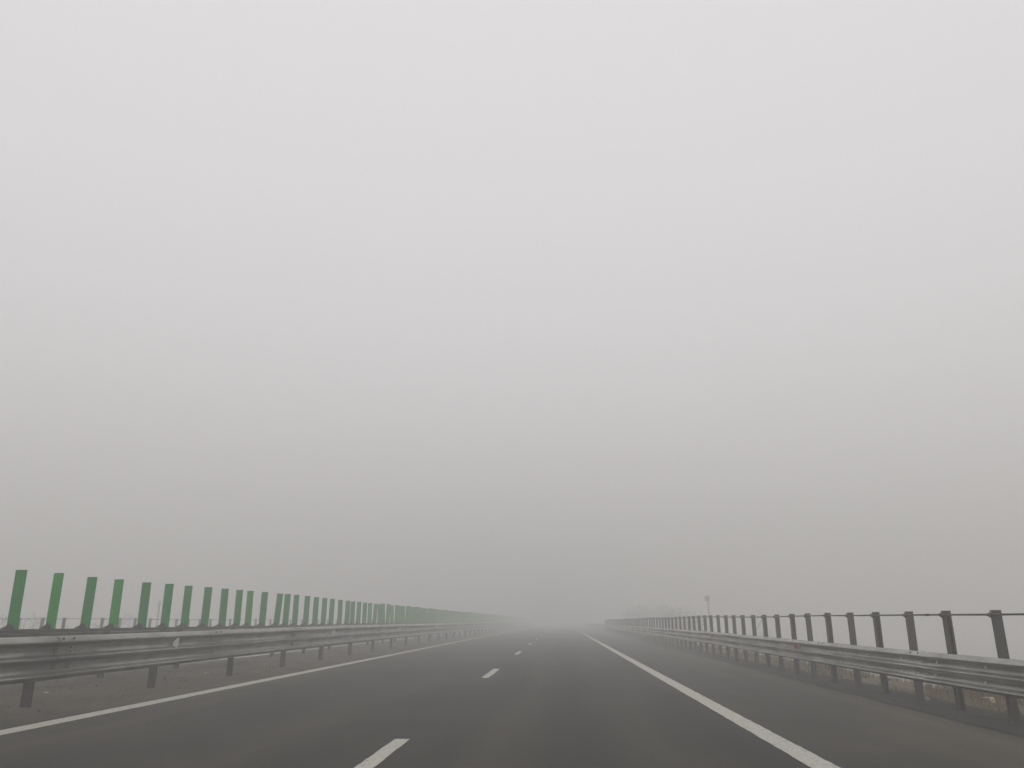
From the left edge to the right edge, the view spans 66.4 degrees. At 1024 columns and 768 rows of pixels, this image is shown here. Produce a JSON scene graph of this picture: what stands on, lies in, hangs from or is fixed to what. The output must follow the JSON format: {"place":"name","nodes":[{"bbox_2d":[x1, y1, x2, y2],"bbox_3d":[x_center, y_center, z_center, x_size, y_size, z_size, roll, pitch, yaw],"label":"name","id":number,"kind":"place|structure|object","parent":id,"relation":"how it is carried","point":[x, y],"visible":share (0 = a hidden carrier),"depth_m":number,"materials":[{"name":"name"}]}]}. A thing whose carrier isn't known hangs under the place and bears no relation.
{"place":"outdoors","nodes":[
{"label":"outdoors","id":0,"kind":"place"},
{"bbox_2d":[0,623,540,686],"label":"carriageway","id":1,"kind":"structure","parent":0,"point":[316,648],"depth_m":30.58,"materials":[{"name":"grey asphalt"}]},
{"bbox_2d":[0,623,548,729],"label":"median ground","id":2,"kind":"structure","parent":0,"point":[80,700],"depth_m":16.40,"materials":[{"name":"soil"}]},
{"bbox_2d":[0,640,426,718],"bbox_3d":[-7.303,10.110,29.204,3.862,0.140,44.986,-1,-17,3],"label":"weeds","id":3,"kind":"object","parent":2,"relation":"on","point":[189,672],"visible":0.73,"depth_m":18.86,"materials":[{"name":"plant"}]},
{"bbox_2d":[0,622,514,677],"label":"guardrail","id":4,"kind":"object","parent":2,"relation":"on","point":[38,632],"visible":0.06,"depth_m":18.73,"materials":[{"name":"metal"}]},
{"bbox_2d":[0,570,27,629],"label":"glare blade","id":5,"kind":"object","parent":4,"relation":"attached to","point":[16,600],"visible":1,"depth_m":14.75,"materials":[{"name":"green plastic"}]},
{"bbox_2d":[39,573,63,628],"bbox_3d":[-9.332,4.400,15.873,0.317,1.099,0.112,-1,-17,3],"label":"glare blade","id":6,"kind":"object","parent":4,"relation":"attached to","point":[53,607],"visible":0.99,"depth_m":15.86,"materials":[{"name":"green plastic"}]},
{"bbox_2d":[75,577,97,628],"bbox_3d":[-9.260,4.755,17.012,0.318,1.083,0.112,-1,-17,3],"label":"glare blade","id":7,"kind":"object","parent":4,"relation":"attached to","point":[87,609],"visible":1,"depth_m":17.00,"materials":[{"name":"green plastic"}]},
{"bbox_2d":[103,579,123,627],"bbox_3d":[-9.194,5.074,18.070,0.317,1.086,0.112,-1,-17,3],"label":"glare blade","id":8,"kind":"object","parent":4,"relation":"attached to","point":[116,603],"visible":0.98,"depth_m":18.05,"materials":[{"name":"green plastic"}]},
{"bbox_2d":[132,582,150,627],"bbox_3d":[-9.118,5.449,19.290,0.317,1.076,0.112,-1,-17,3],"label":"glare blade","id":9,"kind":"object","parent":4,"relation":"attached to","point":[144,605],"visible":1,"depth_m":19.27,"materials":[{"name":"green plastic"}]},
{"bbox_2d":[156,584,173,626],"bbox_3d":[-9.049,5.775,20.399,0.317,1.095,0.112,-1,-17,3],"label":"glare blade","id":10,"kind":"object","parent":4,"relation":"attached to","point":[166,606],"visible":0.94,"depth_m":20.39,"materials":[{"name":"green plastic"}]},
{"bbox_2d":[176,586,192,626],"bbox_3d":[-8.983,6.100,21.461,0.317,1.090,0.112,-1,-17,3],"label":"glare blade","id":11,"kind":"object","parent":4,"relation":"attached to","point":[186,606],"visible":0.99,"depth_m":21.44,"materials":[{"name":"green plastic"}]},
{"bbox_2d":[196,587,211,626],"bbox_3d":[-8.904,6.456,22.661,0.324,1.105,0.112,-1,-17,3],"label":"glare blade","id":12,"kind":"object","parent":4,"relation":"attached to","point":[206,607],"visible":1,"depth_m":22.64,"materials":[{"name":"green plastic"}]},
{"bbox_2d":[215,589,228,625],"bbox_3d":[-8.835,6.810,23.833,0.317,1.109,0.112,-1,-17,3],"label":"glare blade","id":13,"kind":"object","parent":4,"relation":"attached to","point":[223,607],"visible":0.9,"depth_m":23.81,"materials":[{"name":"green plastic"}]},
{"bbox_2d":[230,590,242,625],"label":"glare blade","id":14,"kind":"object","parent":4,"relation":"attached to","point":[238,607],"visible":0.94,"depth_m":24.90,"materials":[{"name":"green plastic"}]},
{"bbox_2d":[241,591,253,625],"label":"glare blade","id":15,"kind":"object","parent":4,"relation":"attached to","point":[249,605],"visible":0.99,"depth_m":25.76,"materials":[{"name":"green plastic"}]},
{"bbox_2d":[255,592,267,625],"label":"glare blade","id":16,"kind":"object","parent":4,"relation":"attached to","point":[263,607],"visible":1,"depth_m":27.00,"materials":[{"name":"green plastic"}]},
{"bbox_2d":[270,593,282,625],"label":"glare blade","id":17,"kind":"object","parent":4,"relation":"attached to","point":[278,607],"visible":1,"depth_m":28.33,"materials":[{"name":"green plastic"}]},
{"bbox_2d":[280,594,290,625],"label":"glare blade","id":18,"kind":"object","parent":4,"relation":"attached to","point":[286,609],"visible":0.89,"depth_m":29.26,"materials":[{"name":"green plastic"}]},
{"bbox_2d":[290,595,298,624],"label":"glare blade","id":19,"kind":"object","parent":4,"relation":"attached to","point":[295,610],"visible":0.91,"depth_m":30.28,"materials":[{"name":"green plastic"}]},
{"bbox_2d":[301,596,309,624],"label":"glare blade","id":20,"kind":"object","parent":4,"relation":"attached to","point":[306,610],"visible":0.94,"depth_m":31.59,"materials":[{"name":"green plastic"}]},
{"bbox_2d":[310,597,318,624],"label":"glare blade","id":21,"kind":"object","parent":4,"relation":"attached to","point":[315,610],"visible":0.99,"depth_m":32.72,"materials":[{"name":"green plastic"}]},
{"bbox_2d":[318,598,326,624],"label":"glare blade","id":22,"kind":"object","parent":4,"relation":"attached to","point":[323,611],"visible":1,"depth_m":33.90,"materials":[{"name":"green plastic"}]},
{"bbox_2d":[326,599,334,624],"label":"glare blade","id":23,"kind":"object","parent":4,"relation":"attached to","point":[331,611],"visible":0.98,"depth_m":35.02,"materials":[{"name":"green plastic"}]},
{"bbox_2d":[335,600,342,624],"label":"glare blade","id":24,"kind":"object","parent":4,"relation":"attached to","point":[339,614],"visible":1,"depth_m":36.37,"materials":[{"name":"green plastic"}]},
{"bbox_2d":[344,601,349,624],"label":"glare blade","id":25,"kind":"object","parent":4,"relation":"attached to","point":[347,611],"visible":0.94,"depth_m":37.62,"materials":[{"name":"green plastic"}]},
{"bbox_2d":[349,601,354,623],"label":"glare blade","id":26,"kind":"object","parent":4,"relation":"attached to","point":[352,611],"visible":0.91,"depth_m":38.57,"materials":[{"name":"green plastic"}]},
{"bbox_2d":[355,602,360,623],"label":"glare blade","id":27,"kind":"object","parent":4,"relation":"attached to","point":[358,614],"visible":0.91,"depth_m":39.71,"materials":[{"name":"green plastic"}]},
{"bbox_2d":[361,603,366,623],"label":"glare blade","id":28,"kind":"object","parent":4,"relation":"attached to","point":[364,614],"visible":0.91,"depth_m":40.93,"materials":[{"name":"green plastic"}]},
{"bbox_2d":[366,603,371,623],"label":"glare blade","id":29,"kind":"object","parent":4,"relation":"attached to","point":[369,619],"visible":0.9,"depth_m":42.06,"materials":[{"name":"green plastic"}]},
{"bbox_2d":[371,604,377,623],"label":"glare blade","id":30,"kind":"object","parent":4,"relation":"attached to","point":[375,613],"visible":0.91,"depth_m":43.15,"materials":[{"name":"green plastic"}]},
{"bbox_2d":[376,604,381,623],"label":"glare blade","id":31,"kind":"object","parent":4,"relation":"attached to","point":[379,613],"visible":0.93,"depth_m":44.34,"materials":[{"name":"green plastic"}]},
{"bbox_2d":[381,604,384,623],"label":"glare blade","id":32,"kind":"object","parent":4,"relation":"attached to","point":[383,615],"visible":0.88,"depth_m":45.34,"materials":[{"name":"green plastic"}]},
{"bbox_2d":[385,604,389,623],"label":"glare blade","id":33,"kind":"object","parent":4,"relation":"attached to","point":[388,614],"visible":0.95,"depth_m":46.47,"materials":[{"name":"green plastic"}]},
{"bbox_2d":[389,605,393,623],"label":"glare blade","id":34,"kind":"object","parent":4,"relation":"attached to","point":[391,614],"visible":0.93,"depth_m":47.68,"materials":[{"name":"green plastic"}]},
{"bbox_2d":[394,605,398,623],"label":"glare blade","id":35,"kind":"object","parent":4,"relation":"attached to","point":[396,615],"visible":0.97,"depth_m":48.87,"materials":[{"name":"green plastic"}]},
{"bbox_2d":[398,606,401,623],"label":"glare blade","id":36,"kind":"object","parent":4,"relation":"attached to","point":[399,614],"visible":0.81,"depth_m":49.91,"materials":[{"name":"green plastic"}]},
{"bbox_2d":[401,606,404,623],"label":"glare blade","id":37,"kind":"object","parent":4,"relation":"attached to","point":[403,616],"visible":0.9,"depth_m":50.95,"materials":[{"name":"green plastic"}]},
{"bbox_2d":[405,606,409,623],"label":"glare blade","id":38,"kind":"object","parent":4,"relation":"attached to","point":[407,615],"visible":0.88,"depth_m":52.11,"materials":[{"name":"green plastic"}]},
{"bbox_2d":[408,606,411,623],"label":"glare blade","id":39,"kind":"object","parent":4,"relation":"attached to","point":[409,618],"visible":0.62,"depth_m":53.14,"materials":[{"name":"green plastic"}]},
{"bbox_2d":[411,607,414,623],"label":"glare blade","id":40,"kind":"object","parent":4,"relation":"attached to","point":[412,614],"visible":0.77,"depth_m":54.25,"materials":[{"name":"green plastic"}]},
{"bbox_2d":[414,607,417,622],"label":"glare blade","id":41,"kind":"object","parent":4,"relation":"attached to","point":[415,614],"visible":0.85,"depth_m":55.40,"materials":[{"name":"green plastic"}]},
{"bbox_2d":[417,607,419,622],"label":"glare blade","id":42,"kind":"object","parent":4,"relation":"attached to","point":[418,617],"visible":0.76,"depth_m":56.46,"materials":[{"name":"green plastic"}]},
{"bbox_2d":[420,608,422,622],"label":"glare blade","id":43,"kind":"object","parent":4,"relation":"attached to","point":[421,615],"visible":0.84,"depth_m":57.54,"materials":[{"name":"green plastic"}]},
{"bbox_2d":[422,608,424,622],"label":"glare blade","id":44,"kind":"object","parent":4,"relation":"attached to","point":[423,615],"visible":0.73,"depth_m":58.57,"materials":[{"name":"green plastic"}]},
{"bbox_2d":[427,609,429,622],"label":"glare blade","id":45,"kind":"object","parent":4,"relation":"attached to","point":[428,617],"visible":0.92,"depth_m":60.87,"materials":[{"name":"green plastic"}]},
{"bbox_2d":[430,609,432,622],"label":"glare blade","id":46,"kind":"object","parent":4,"relation":"attached to","point":[431,614],"visible":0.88,"depth_m":61.99,"materials":[{"name":"green plastic"}]},
{"bbox_2d":[432,609,434,622],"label":"glare blade","id":47,"kind":"object","parent":4,"relation":"attached to","point":[433,620],"visible":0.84,"depth_m":63.04,"materials":[{"name":"green plastic"}]},
{"bbox_2d":[436,609,438,622],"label":"glare blade","id":48,"kind":"object","parent":4,"relation":"attached to","point":[437,620],"visible":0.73,"depth_m":65.04,"materials":[{"name":"green plastic"}]},
{"bbox_2d":[0,622,536,707],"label":"guardrail","id":49,"kind":"object","parent":2,"relation":"on","point":[28,662],"visible":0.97,"depth_m":14.83,"materials":[{"name":"metal"}]},
{"bbox_2d":[0,623,1023,767],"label":"road","id":50,"kind":"structure","parent":0,"point":[559,695],"depth_m":10.08,"materials":[{"name":"grey asphalt"}]},
{"bbox_2d":[0,0,1023,630],"label":"sky","id":51,"kind":"structure","parent":0,"point":[538,311],"materials":[{"name":"grey"}]},
{"bbox_2d":[2,647,1022,722],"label":"gravel","id":52,"kind":"structure","parent":0,"point":[95,685],"depth_m":16.64,"materials":[{"name":"grey gravel"}]},
{"bbox_2d":[70,623,1023,737],"bbox_3d":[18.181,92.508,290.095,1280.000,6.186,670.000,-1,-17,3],"label":"ground","id":53,"kind":"structure","parent":0,"point":[977,643],"depth_m":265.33,"materials":[{"name":"brown plant"}]},
{"bbox_2d":[0,611,66,628],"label":"bare tree","id":54,"kind":"object","parent":53,"relation":"on","point":[24,624],"visible":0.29,"depth_m":60.15,"materials":[{"name":"grey plant"}]},
{"bbox_2d":[94,613,136,627],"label":"bare tree","id":55,"kind":"object","parent":53,"relation":"on","point":[124,622],"visible":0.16,"depth_m":68.93,"materials":[{"name":"grey plant"}]},
{"bbox_2d":[156,600,161,625],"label":"utility pole","id":56,"kind":"object","parent":53,"relation":"on","point":[160,603],"visible":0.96,"depth_m":87.52,"materials":[{"name":"grey wood"}]},
{"bbox_2d":[18,618,385,632],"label":"guardrail","id":57,"kind":"object","parent":53,"relation":"on","point":[101,622],"visible":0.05,"depth_m":42.80,"materials":[{"name":"metal"}]},
{"bbox_2d":[618,599,680,627],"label":"bushy tree","id":58,"kind":"object","parent":53,"relation":"on","point":[635,614],"visible":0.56,"depth_m":143.89,"materials":[{"name":"grey plant"}]},
{"bbox_2d":[648,601,702,640],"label":"bushy tree","id":59,"kind":"object","parent":53,"relation":"on","point":[677,615],"visible":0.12,"depth_m":120.94,"materials":[{"name":"grey plant"}]},
{"bbox_2d":[661,607,713,642],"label":"bushy tree","id":60,"kind":"object","parent":53,"relation":"on","point":[696,621],"visible":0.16,"depth_m":103.13,"materials":[{"name":"grey plant"}]},
{"bbox_2d":[704,595,709,627],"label":"lamp pole","id":61,"kind":"object","parent":53,"relation":"on","point":[707,598],"visible":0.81,"depth_m":73.66,"materials":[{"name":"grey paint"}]},
{"bbox_2d":[722,610,786,649],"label":"bare tree","id":62,"kind":"object","parent":53,"relation":"on","point":[757,627],"visible":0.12,"depth_m":76.49,"materials":[{"name":"grey plant"}]},
{"bbox_2d":[570,623,1023,736],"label":"verge","id":63,"kind":"structure","parent":53,"relation":"on","point":[988,718],"depth_m":13.26,"materials":[{"name":"soil"}]},
{"bbox_2d":[583,610,1023,722],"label":"guardrail","id":64,"kind":"object","parent":63,"relation":"on","point":[1002,674],"visible":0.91,"depth_m":13.88,"materials":[{"name":"metal"}]}
]}

